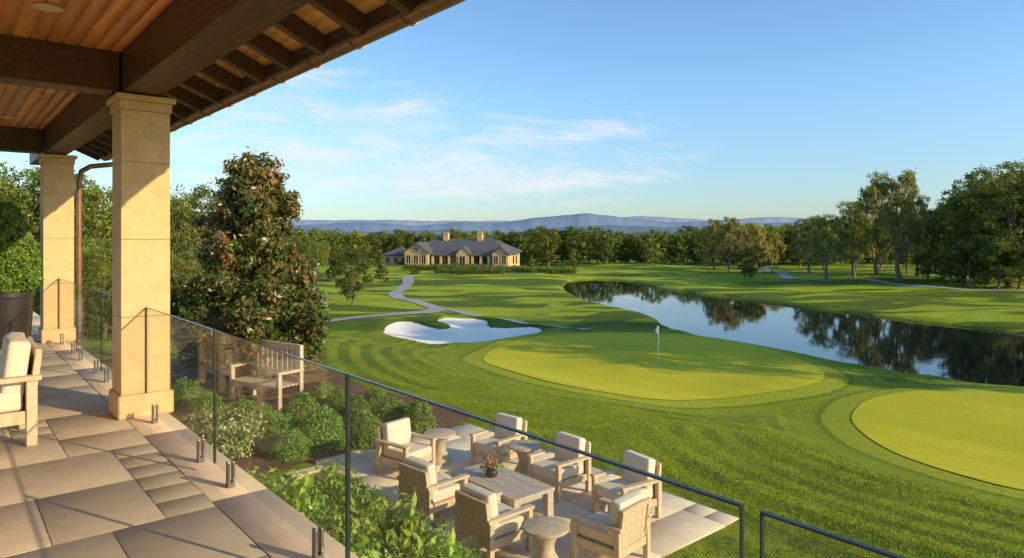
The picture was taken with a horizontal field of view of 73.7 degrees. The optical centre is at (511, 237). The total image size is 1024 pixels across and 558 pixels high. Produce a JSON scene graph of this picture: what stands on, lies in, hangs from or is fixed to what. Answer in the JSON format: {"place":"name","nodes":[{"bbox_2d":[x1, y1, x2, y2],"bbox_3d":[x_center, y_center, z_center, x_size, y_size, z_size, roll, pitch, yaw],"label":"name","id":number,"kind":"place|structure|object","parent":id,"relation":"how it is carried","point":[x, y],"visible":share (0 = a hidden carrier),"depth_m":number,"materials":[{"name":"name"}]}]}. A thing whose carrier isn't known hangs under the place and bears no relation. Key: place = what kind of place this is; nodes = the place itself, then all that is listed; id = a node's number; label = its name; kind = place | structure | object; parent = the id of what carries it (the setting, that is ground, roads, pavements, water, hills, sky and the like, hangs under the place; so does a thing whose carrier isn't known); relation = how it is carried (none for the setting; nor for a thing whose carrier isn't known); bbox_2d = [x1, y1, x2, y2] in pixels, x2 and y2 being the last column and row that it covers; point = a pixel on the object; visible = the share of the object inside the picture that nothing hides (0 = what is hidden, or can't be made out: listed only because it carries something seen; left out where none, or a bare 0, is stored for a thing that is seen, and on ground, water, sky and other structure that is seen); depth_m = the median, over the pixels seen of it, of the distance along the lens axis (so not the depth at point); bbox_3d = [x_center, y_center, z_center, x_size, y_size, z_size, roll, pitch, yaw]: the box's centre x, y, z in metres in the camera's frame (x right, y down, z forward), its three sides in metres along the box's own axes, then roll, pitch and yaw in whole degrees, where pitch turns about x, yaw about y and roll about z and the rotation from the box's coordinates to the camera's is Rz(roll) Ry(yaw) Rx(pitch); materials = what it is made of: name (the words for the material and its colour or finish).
{"place":"outdoors","nodes":[
{"label":"outdoors","id":0,"kind":"place"},
{"bbox_2d":[0,330,269,557],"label":"terrace floor","id":1,"kind":"structure","parent":0,"point":[90,475],"depth_m":4.53,"materials":[{"name":"stone"}]},
{"bbox_2d":[0,334,41,446],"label":"garden armchair","id":2,"kind":"object","parent":1,"relation":"on","point":[20,363],"visible":1,"depth_m":5.55,"materials":[{"name":"brown wood"}]},
{"bbox_2d":[0,201,44,348],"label":"potted topiary","id":3,"kind":"object","parent":1,"relation":"on","point":[21,276],"visible":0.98,"depth_m":10.48,"materials":[{"name":"green plant"}]},
{"bbox_2d":[37,153,77,342],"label":"stone column","id":4,"kind":"structure","parent":1,"relation":"on","point":[57,213],"depth_m":11.10,"materials":[{"name":"stone"}]},
{"bbox_2d":[106,92,175,419],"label":"stone column","id":5,"kind":"structure","parent":1,"relation":"on","point":[140,184],"depth_m":6.49,"materials":[{"name":"stone"}]},
{"bbox_2d":[0,0,465,333],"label":"porch roof","id":6,"kind":"structure","parent":5,"relation":"on","point":[68,68],"depth_m":5.94,"materials":[{"name":"brown wood"}]},
{"bbox_2d":[260,468,325,499],"bbox_3d":[-2.625,3.109,7.683,1.246,1.097,1.142,0,0,6],"label":"laurel shrub","id":7,"kind":"object","parent":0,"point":[277,481],"visible":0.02,"depth_m":7.67,"materials":[{"name":"green plant"}]},
{"bbox_2d":[292,470,383,545],"bbox_3d":[-1.967,3.143,7.792,1.025,1.011,1.201,0,0,6],"label":"laurel shrub","id":8,"kind":"object","parent":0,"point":[362,503],"visible":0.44,"depth_m":7.61,"materials":[{"name":"green plant"}]},
{"bbox_2d":[333,515,392,557],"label":"laurel shrub","id":9,"kind":"object","parent":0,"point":[356,548],"visible":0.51,"depth_m":6.13,"materials":[{"name":"green plant"}]},
{"bbox_2d":[324,275,446,321],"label":"cart path","id":10,"kind":"structure","parent":0,"point":[406,284],"depth_m":67.19,"materials":[{"name":"concrete"}]},
{"bbox_2d":[0,0,1023,220],"label":"sky","id":11,"kind":"structure","parent":0,"point":[474,110],"materials":[{"name":"blue"}]},
{"bbox_2d":[292,225,739,238],"bbox_3d":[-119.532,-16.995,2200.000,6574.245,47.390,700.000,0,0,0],"label":"hills","id":12,"kind":"structure","parent":0,"point":[627,229],"depth_m":2139.88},
{"bbox_2d":[311,424,738,557],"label":"patio","id":13,"kind":"structure","parent":0,"point":[681,523],"depth_m":9.14,"materials":[{"name":"tile"}]},
{"bbox_2d":[375,417,436,472],"bbox_3d":[-1.648,3.250,10.598,0.704,0.754,0.660,0,0,38],"label":"garden armchair","id":14,"kind":"object","parent":13,"relation":"on","point":[395,444],"visible":0.9,"depth_m":10.54,"materials":[{"name":"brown wood"}]},
{"bbox_2d":[396,456,469,523],"bbox_3d":[-1.038,3.250,8.963,0.660,0.754,0.704,0,0,44],"label":"garden armchair","id":15,"kind":"object","parent":13,"relation":"on","point":[428,480],"visible":0.83,"depth_m":8.73,"materials":[{"name":"brown wood"}]},
{"bbox_2d":[424,428,455,466],"bbox_3d":[-1.165,3.382,10.991,0.517,0.491,0.517,0,0,0],"label":"side table","id":16,"kind":"object","parent":13,"relation":"on","point":[443,436],"visible":0.78,"depth_m":10.89,"materials":[{"name":"beige stone"}]},
{"bbox_2d":[453,483,534,557],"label":"garden armchair","id":17,"kind":"object","parent":13,"relation":"on","point":[489,520],"visible":0.98,"depth_m":7.75,"materials":[{"name":"brown wood"}]},
{"bbox_2d":[469,413,527,465],"bbox_3d":[-0.201,3.250,10.891,0.660,0.754,0.704,0,0,44],"label":"garden armchair","id":18,"kind":"object","parent":13,"relation":"on","point":[496,445],"visible":0.74,"depth_m":10.83,"materials":[{"name":"brown wood"}]},
{"bbox_2d":[451,463,554,516],"bbox_3d":[-0.145,3.413,9.039,0.681,0.428,1.349,0,0,-40],"label":"coffee table","id":19,"kind":"object","parent":13,"relation":"on","point":[516,489],"visible":0.57,"depth_m":8.77,"materials":[{"name":"brown wood"}]},
{"bbox_2d":[479,455,503,477],"bbox_3d":[-0.272,3.056,9.145,0.348,0.286,0.361,0,0,0],"label":"flower bowl","id":20,"kind":"object","parent":19,"relation":"on","point":[491,466],"visible":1,"depth_m":9.08,"materials":[{"name":"pink plant"}]},
{"bbox_2d":[508,440,541,475],"bbox_3d":[0.193,3.382,10.344,0.517,0.491,0.517,0,0,0],"label":"side table","id":21,"kind":"object","parent":13,"relation":"on","point":[522,449],"visible":0.76,"depth_m":10.24,"materials":[{"name":"beige stone"}]},
{"bbox_2d":[522,516,568,557],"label":"side table","id":22,"kind":"object","parent":13,"relation":"on","point":[545,532],"visible":1,"depth_m":7.36,"materials":[{"name":"beige stone"}]},
{"bbox_2d":[526,431,590,501],"bbox_3d":[0.688,3.250,9.807,0.704,0.754,0.660,0,0,-40],"label":"garden armchair","id":23,"kind":"object","parent":13,"relation":"on","point":[561,469],"visible":0.91,"depth_m":9.73,"materials":[{"name":"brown wood"}]},
{"bbox_2d":[569,490,652,557],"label":"garden armchair","id":24,"kind":"object","parent":13,"relation":"on","point":[621,528],"visible":1,"depth_m":7.56,"materials":[{"name":"brown wood"}]},
{"bbox_2d":[590,450,661,518],"bbox_3d":[1.503,3.250,8.935,0.704,0.754,0.660,0,0,-32],"label":"garden armchair","id":25,"kind":"object","parent":13,"relation":"on","point":[630,481],"visible":0.82,"depth_m":8.88,"materials":[{"name":"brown wood"}]},
{"bbox_2d":[288,216,807,225],"bbox_3d":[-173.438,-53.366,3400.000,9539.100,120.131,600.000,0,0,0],"label":"hills","id":26,"kind":"structure","parent":0,"point":[661,219],"depth_m":3370.86,"materials":[{"name":"blue"}]},
{"bbox_2d":[74,240,1023,557],"bbox_3d":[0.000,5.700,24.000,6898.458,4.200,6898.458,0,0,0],"label":"ground","id":27,"kind":"structure","parent":0,"point":[818,414],"depth_m":22.35,"materials":[{"name":"green plant"}]},
{"bbox_2d":[0,161,82,314],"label":"garden tree","id":28,"kind":"object","parent":27,"relation":"on","point":[21,200],"visible":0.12,"depth_m":33.56,"materials":[{"name":"green plant"}]},
{"bbox_2d":[0,166,102,315],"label":"garden tree","id":29,"kind":"object","parent":27,"relation":"on","point":[36,234],"visible":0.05,"depth_m":36.14,"materials":[{"name":"green plant"}]},
{"bbox_2d":[74,249,107,341],"bbox_3d":[-15.360,2.092,24.002,1.863,3.532,1.844,0,0,28],"label":"garden tree","id":30,"kind":"object","parent":27,"relation":"on","point":[89,283],"visible":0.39,"depth_m":24.01,"materials":[{"name":"green plant"}]},
{"bbox_2d":[74,238,121,337],"bbox_3d":[-15.002,1.960,24.889,2.358,3.858,2.600,0,0,38],"label":"garden tree","id":31,"kind":"object","parent":27,"relation":"on","point":[107,263],"visible":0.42,"depth_m":24.75,"materials":[{"name":"green plant"}]},
{"bbox_2d":[36,180,171,336],"bbox_3d":[-20.324,1.448,34.044,5.118,8.733,5.066,0,0,19],"label":"garden tree","id":32,"kind":"object","parent":27,"relation":"on","point":[97,223],"visible":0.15,"depth_m":33.29,"materials":[{"name":"green plant"}]},
{"bbox_2d":[140,188,206,279],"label":"garden tree","id":33,"kind":"object","parent":27,"relation":"on","point":[186,203],"visible":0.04,"depth_m":51.62,"materials":[{"name":"green plant"}]},
{"bbox_2d":[170,250,200,328],"bbox_3d":[-15.757,2.630,31.869,2.490,4.249,2.465,0,0,-31],"label":"garden tree","id":34,"kind":"object","parent":27,"relation":"on","point":[186,265],"visible":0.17,"depth_m":32.19,"materials":[{"name":"green plant"}]},
{"bbox_2d":[154,182,232,315],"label":"garden tree","id":35,"kind":"object","parent":27,"relation":"on","point":[179,210],"visible":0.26,"depth_m":43.04,"materials":[{"name":"green plant"}]},
{"bbox_2d":[32,311,358,557],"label":"retaining wall","id":36,"kind":"structure","parent":27,"relation":"on","point":[268,522],"depth_m":4.63,"materials":[{"name":"stone"}]},
{"bbox_2d":[76,284,100,373],"bbox_3d":[-5.569,1.180,8.968,0.049,1.036,1.851,0,0,-40],"label":"glass railing panel","id":37,"kind":"object","parent":36,"relation":"on","point":[81,358],"visible":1,"depth_m":9.40,"materials":[{"name":"metal"}]},
{"bbox_2d":[146,307,214,462],"bbox_3d":[-2.808,1.180,5.698,0.049,1.036,2.071,0,0,-40],"label":"glass railing panel","id":38,"kind":"object","parent":36,"relation":"on","point":[201,459],"visible":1,"depth_m":5.17,"materials":[{"name":"metal"}]},
{"bbox_2d":[214,330,347,557],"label":"glass railing panel","id":39,"kind":"object","parent":36,"relation":"on","point":[318,543],"visible":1,"depth_m":3.58,"materials":[{"name":"glass"}]},
{"bbox_2d":[347,374,743,557],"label":"glass railing panel","id":40,"kind":"object","parent":36,"relation":"on","point":[677,484],"visible":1,"depth_m":2.27,"materials":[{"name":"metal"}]},
{"bbox_2d":[760,510,907,557],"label":"glass railing panel","id":41,"kind":"object","parent":36,"relation":"on","point":[763,513],"visible":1,"depth_m":1.54,"materials":[{"name":"metal"}]},
{"bbox_2d":[169,364,470,476],"bbox_3d":[-6.512,3.594,15.289,6.398,0.113,11.124,0,0,-44],"label":"mulch bed","id":42,"kind":"object","parent":27,"relation":"on","point":[446,418],"visible":0.18,"depth_m":15.59,"materials":[{"name":"soil"}]},
{"bbox_2d":[170,376,203,411],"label":"boxwood shrub","id":43,"kind":"object","parent":42,"relation":"on","point":[186,391],"visible":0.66,"depth_m":14.39,"materials":[{"name":"green plant"}]},
{"bbox_2d":[185,388,225,420],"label":"boxwood shrub","id":44,"kind":"object","parent":42,"relation":"on","point":[197,405],"visible":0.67,"depth_m":13.62,"materials":[{"name":"green plant"}]},
{"bbox_2d":[182,403,235,444],"bbox_3d":[-5.395,3.331,12.075,1.192,0.772,1.039,0,0,14],"label":"flowering shrub","id":45,"kind":"object","parent":42,"relation":"on","point":[205,422],"visible":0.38,"depth_m":11.89,"materials":[{"name":"green plant"}]},
{"bbox_2d":[202,412,267,459],"bbox_3d":[-4.647,3.331,11.309,1.039,0.772,1.192,0,0,9],"label":"flowering shrub","id":46,"kind":"object","parent":42,"relation":"on","point":[230,439],"visible":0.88,"depth_m":11.25,"materials":[{"name":"green plant"}]},
{"bbox_2d":[223,396,257,423],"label":"boxwood shrub","id":47,"kind":"object","parent":42,"relation":"on","point":[241,403],"visible":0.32,"depth_m":12.83,"materials":[{"name":"green plant"}]},
{"bbox_2d":[221,406,275,449],"bbox_3d":[-4.511,3.331,11.894,1.192,0.772,1.039,0,0,-42],"label":"flowering shrub","id":48,"kind":"object","parent":42,"relation":"on","point":[243,415],"visible":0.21,"depth_m":11.77,"materials":[{"name":"green plant"}]},
{"bbox_2d":[170,146,335,378],"bbox_3d":[-6.558,0.839,17.177,4.351,6.261,4.293,0,0,0],"label":"magnolia tree","id":49,"kind":"object","parent":42,"relation":"on","point":[251,197],"visible":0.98,"depth_m":16.50,"materials":[{"name":"green plant"}]},
{"bbox_2d":[228,339,303,410],"bbox_3d":[-5.408,2.980,14.984,1.760,1.320,0.662,0,0,34],"label":"garden bench","id":50,"kind":"object","parent":42,"relation":"on","point":[253,382],"visible":0.88,"depth_m":14.99,"materials":[{"name":"brown wood"}]},
{"bbox_2d":[254,411,300,450],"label":"boxwood shrub","id":51,"kind":"object","parent":42,"relation":"on","point":[282,422],"visible":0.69,"depth_m":11.72,"materials":[{"name":"green plant"}]},
{"bbox_2d":[268,428,313,465],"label":"boxwood shrub","id":52,"kind":"object","parent":42,"relation":"on","point":[285,441],"visible":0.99,"depth_m":11.10,"materials":[{"name":"green plant"}]},
{"bbox_2d":[282,391,323,434],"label":"boxwood shrub","id":53,"kind":"object","parent":42,"relation":"on","point":[303,404],"visible":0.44,"depth_m":12.64,"materials":[{"name":"green plant"}]},
{"bbox_2d":[294,403,344,454],"bbox_3d":[-3.302,3.291,11.827,0.983,0.852,1.002,0,0,24],"label":"boxwood shrub","id":54,"kind":"object","parent":42,"relation":"on","point":[329,430],"visible":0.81,"depth_m":11.61,"materials":[{"name":"green plant"}]},
{"bbox_2d":[309,380,338,407],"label":"boxwood shrub","id":55,"kind":"object","parent":42,"relation":"on","point":[320,392],"visible":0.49,"depth_m":14.43,"materials":[{"name":"green plant"}]},
{"bbox_2d":[322,385,352,414],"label":"boxwood shrub","id":56,"kind":"object","parent":42,"relation":"on","point":[334,402],"visible":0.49,"depth_m":13.64,"materials":[{"name":"green plant"}]},
{"bbox_2d":[340,394,373,427],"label":"boxwood shrub","id":57,"kind":"object","parent":42,"relation":"on","point":[357,406],"visible":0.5,"depth_m":12.98,"materials":[{"name":"green plant"}]},
{"bbox_2d":[350,410,383,450],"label":"boxwood shrub","id":58,"kind":"object","parent":42,"relation":"on","point":[362,427],"visible":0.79,"depth_m":11.80,"materials":[{"name":"green plant"}]},
{"bbox_2d":[364,385,387,409],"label":"boxwood shrub","id":59,"kind":"object","parent":42,"relation":"on","point":[374,395],"visible":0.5,"depth_m":14.32,"materials":[{"name":"green plant"}]},
{"bbox_2d":[372,394,403,422],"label":"boxwood shrub","id":60,"kind":"object","parent":42,"relation":"on","point":[385,406],"visible":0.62,"depth_m":13.06,"materials":[{"name":"green plant"}]},
{"bbox_2d":[397,396,437,433],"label":"boxwood shrub","id":61,"kind":"object","parent":42,"relation":"on","point":[419,411],"visible":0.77,"depth_m":12.71,"materials":[{"name":"green plant"}]},
{"bbox_2d":[315,232,341,265],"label":"woodland tree","id":62,"kind":"object","parent":27,"relation":"on","point":[332,239],"visible":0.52,"depth_m":161.45,"materials":[{"name":"green plant"}]},
{"bbox_2d":[329,243,375,304],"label":"lawn tree","id":63,"kind":"object","parent":27,"relation":"on","point":[354,276],"visible":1,"depth_m":62.70,"materials":[{"name":"green plant"}]},
{"bbox_2d":[357,232,382,261],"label":"woodland tree","id":64,"kind":"object","parent":27,"relation":"on","point":[367,238],"visible":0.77,"depth_m":162.13,"materials":[{"name":"green plant"}]},
{"bbox_2d":[275,465,486,557],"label":"stone kerb","id":65,"kind":"structure","parent":27,"relation":"on","point":[312,469],"depth_m":10.04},
{"bbox_2d":[276,467,343,534],"bbox_3d":[-2.393,3.053,7.187,1.145,1.214,1.342,0,0,-28],"label":"laurel shrub","id":66,"kind":"object","parent":65,"relation":"in","point":[314,511],"visible":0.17,"depth_m":7.16,"materials":[{"name":"green plant"}]},
{"bbox_2d":[285,459,362,496],"bbox_3d":[-2.389,3.196,8.427,1.025,0.890,1.201,0,0,-20],"label":"laurel shrub","id":67,"kind":"object","parent":65,"relation":"in","point":[326,478],"visible":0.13,"depth_m":8.36,"materials":[{"name":"green plant"}]},
{"bbox_2d":[351,486,445,557],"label":"laurel shrub","id":68,"kind":"object","parent":65,"relation":"in","point":[400,537],"visible":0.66,"depth_m":6.52,"materials":[{"name":"green plant"}]},
{"bbox_2d":[395,520,483,557],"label":"laurel shrub","id":69,"kind":"object","parent":65,"relation":"in","point":[449,547],"visible":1,"depth_m":5.93,"materials":[{"name":"green plant"}]},
{"bbox_2d":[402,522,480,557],"bbox_3d":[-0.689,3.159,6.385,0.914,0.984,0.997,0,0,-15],"label":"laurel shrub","id":70,"kind":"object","parent":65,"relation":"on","point":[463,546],"visible":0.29,"depth_m":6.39,"materials":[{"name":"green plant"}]},
{"bbox_2d":[381,232,522,265],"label":"clubhouse","id":71,"kind":"structure","parent":27,"relation":"on","point":[480,250],"depth_m":149.07,"materials":[{"name":"stone"}]},
{"bbox_2d":[384,318,541,343],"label":"sand bunker","id":72,"kind":"object","parent":27,"relation":"in","point":[468,330],"visible":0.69,"depth_m":48.14},
{"bbox_2d":[438,268,505,273],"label":"clipped hedge","id":73,"kind":"object","parent":27,"relation":"on","point":[468,271],"visible":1,"depth_m":119.06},
{"bbox_2d":[93,226,861,273],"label":"woods","id":74,"kind":"object","parent":27,"relation":"on","point":[313,232],"depth_m":217.74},
{"bbox_2d":[531,225,563,265],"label":"woodland tree","id":75,"kind":"object","parent":27,"relation":"on","point":[549,250],"visible":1,"depth_m":161.97,"materials":[{"name":"green plant"}]},
{"bbox_2d":[565,228,594,263],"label":"woodland tree","id":76,"kind":"object","parent":27,"relation":"on","point":[582,244],"visible":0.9,"depth_m":163.75,"materials":[{"name":"green plant"}]},
{"bbox_2d":[593,228,615,263],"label":"woodland tree","id":77,"kind":"object","parent":27,"relation":"on","point":[604,256],"visible":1,"depth_m":162.56,"materials":[{"name":"green plant"}]},
{"bbox_2d":[625,235,645,263],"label":"woodland tree","id":78,"kind":"object","parent":27,"relation":"on","point":[636,257],"visible":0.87,"depth_m":168.07,"materials":[{"name":"green plant"}]},
{"bbox_2d":[639,229,668,263],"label":"woodland tree","id":79,"kind":"object","parent":27,"relation":"on","point":[649,236],"visible":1,"depth_m":160.57,"materials":[{"name":"green plant"}]},
{"bbox_2d":[483,333,824,399],"bbox_3d":[6.713,5.330,32.724,16.308,1.964,24.940,0,0,0],"label":"putting green","id":80,"kind":"object","parent":27,"relation":"on","point":[685,367],"visible":0.98,"depth_m":33.03,"materials":[{"name":"plant"}]},
{"bbox_2d":[669,230,695,264],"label":"woodland tree","id":81,"kind":"object","parent":27,"relation":"on","point":[681,240],"visible":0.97,"depth_m":161.80,"materials":[{"name":"green plant"}]},
{"bbox_2d":[688,226,713,263],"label":"woodland tree","id":82,"kind":"object","parent":27,"relation":"on","point":[698,251],"visible":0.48,"depth_m":161.62,"materials":[{"name":"green plant"}]},
{"bbox_2d":[700,218,728,269],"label":"golden tree","id":83,"kind":"object","parent":27,"relation":"on","point":[708,239],"visible":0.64,"depth_m":134.79,"materials":[{"name":"green plant"}]},
{"bbox_2d":[710,216,747,271],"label":"golden tree","id":84,"kind":"object","parent":27,"relation":"on","point":[734,237],"visible":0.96,"depth_m":128.05,"materials":[{"name":"green plant"}]},
{"bbox_2d":[733,243,767,279],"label":"tree","id":85,"kind":"object","parent":27,"relation":"on","point":[747,251],"visible":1,"depth_m":104.34,"materials":[{"name":"green plant"}]},
{"bbox_2d":[740,222,773,268],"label":"golden tree","id":86,"kind":"object","parent":27,"relation":"on","point":[755,237],"visible":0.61,"depth_m":130.94,"materials":[{"name":"green plant"}]},
{"bbox_2d":[762,232,786,270],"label":"golden tree","id":87,"kind":"object","parent":27,"relation":"on","point":[774,257],"visible":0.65,"depth_m":134.63,"materials":[{"name":"green plant"}]},
{"bbox_2d":[788,217,826,272],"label":"oak tree","id":88,"kind":"object","parent":27,"relation":"on","point":[802,243],"visible":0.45,"depth_m":120.75,"materials":[{"name":"green plant"}]},
{"bbox_2d":[799,213,850,278],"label":"oak tree","id":89,"kind":"object","parent":27,"relation":"on","point":[824,245],"visible":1,"depth_m":106.08,"materials":[{"name":"green plant"}]},
{"bbox_2d":[830,200,881,277],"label":"oak tree","id":90,"kind":"object","parent":27,"relation":"on","point":[854,226],"visible":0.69,"depth_m":108.08,"materials":[{"name":"green plant"}]},
{"bbox_2d":[849,185,905,274],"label":"oak tree","id":91,"kind":"object","parent":27,"relation":"on","point":[879,246],"visible":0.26,"depth_m":110.60,"materials":[{"name":"green plant"}]},
{"bbox_2d":[855,168,936,280],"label":"oak tree","id":92,"kind":"object","parent":27,"relation":"on","point":[888,213],"visible":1,"depth_m":100.02,"materials":[{"name":"green plant"}]},
{"bbox_2d":[899,194,940,275],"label":"oak tree","id":93,"kind":"object","parent":27,"relation":"on","point":[920,204],"visible":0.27,"depth_m":110.12,"materials":[{"name":"green plant"}]},
{"bbox_2d":[911,251,941,279],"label":"understory tree","id":94,"kind":"object","parent":27,"relation":"on","point":[925,268],"visible":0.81,"depth_m":100.97,"materials":[{"name":"green plant"}]},
{"bbox_2d":[852,387,1023,489],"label":"putting green","id":95,"kind":"object","parent":27,"relation":"on","point":[976,433],"visible":1,"depth_m":22.22,"materials":[{"name":"plant"}]},
{"bbox_2d":[917,208,959,279],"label":"broadleaf tree","id":96,"kind":"object","parent":27,"relation":"on","point":[936,234],"visible":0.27,"depth_m":100.04,"materials":[{"name":"green plant"}]},
{"bbox_2d":[927,241,968,285],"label":"understory tree","id":97,"kind":"object","parent":27,"relation":"on","point":[945,269],"visible":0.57,"depth_m":90.77,"materials":[{"name":"green plant"}]},
{"bbox_2d":[928,189,995,285],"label":"broadleaf tree","id":98,"kind":"object","parent":27,"relation":"on","point":[952,219],"visible":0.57,"depth_m":91.14,"materials":[{"name":"green plant"}]},
{"bbox_2d":[940,238,991,287],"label":"understory tree","id":99,"kind":"object","parent":27,"relation":"on","point":[967,269],"visible":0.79,"depth_m":87.68,"materials":[{"name":"green plant"}]},
{"bbox_2d":[936,173,1023,282],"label":"broadleaf tree","id":100,"kind":"object","parent":27,"relation":"on","point":[954,187],"visible":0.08,"depth_m":96.54,"materials":[{"name":"green plant"}]},
{"bbox_2d":[949,159,1023,287],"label":"broadleaf tree","id":101,"kind":"object","parent":27,"relation":"on","point":[994,214],"visible":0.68,"depth_m":87.16,"materials":[{"name":"green plant"}]},
{"bbox_2d":[973,234,1023,288],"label":"understory tree","id":102,"kind":"object","parent":27,"relation":"on","point":[986,249],"visible":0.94,"depth_m":84.53,"materials":[{"name":"green plant"}]},
{"bbox_2d":[996,238,1023,288],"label":"understory tree","id":103,"kind":"object","parent":27,"relation":"on","point":[1017,249],"visible":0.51,"depth_m":84.80,"materials":[{"name":"green plant"}]},
{"bbox_2d":[293,213,883,231],"bbox_3d":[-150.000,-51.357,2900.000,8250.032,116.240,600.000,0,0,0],"label":"hills","id":104,"kind":"structure","parent":0,"point":[584,219],"depth_m":2834.62,"materials":[{"name":"blue"}]},
{"bbox_2d":[564,279,1023,386],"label":"pond water","id":105,"kind":"structure","parent":0,"point":[976,355],"depth_m":48.45,"materials":[{"name":"blue liquid"}]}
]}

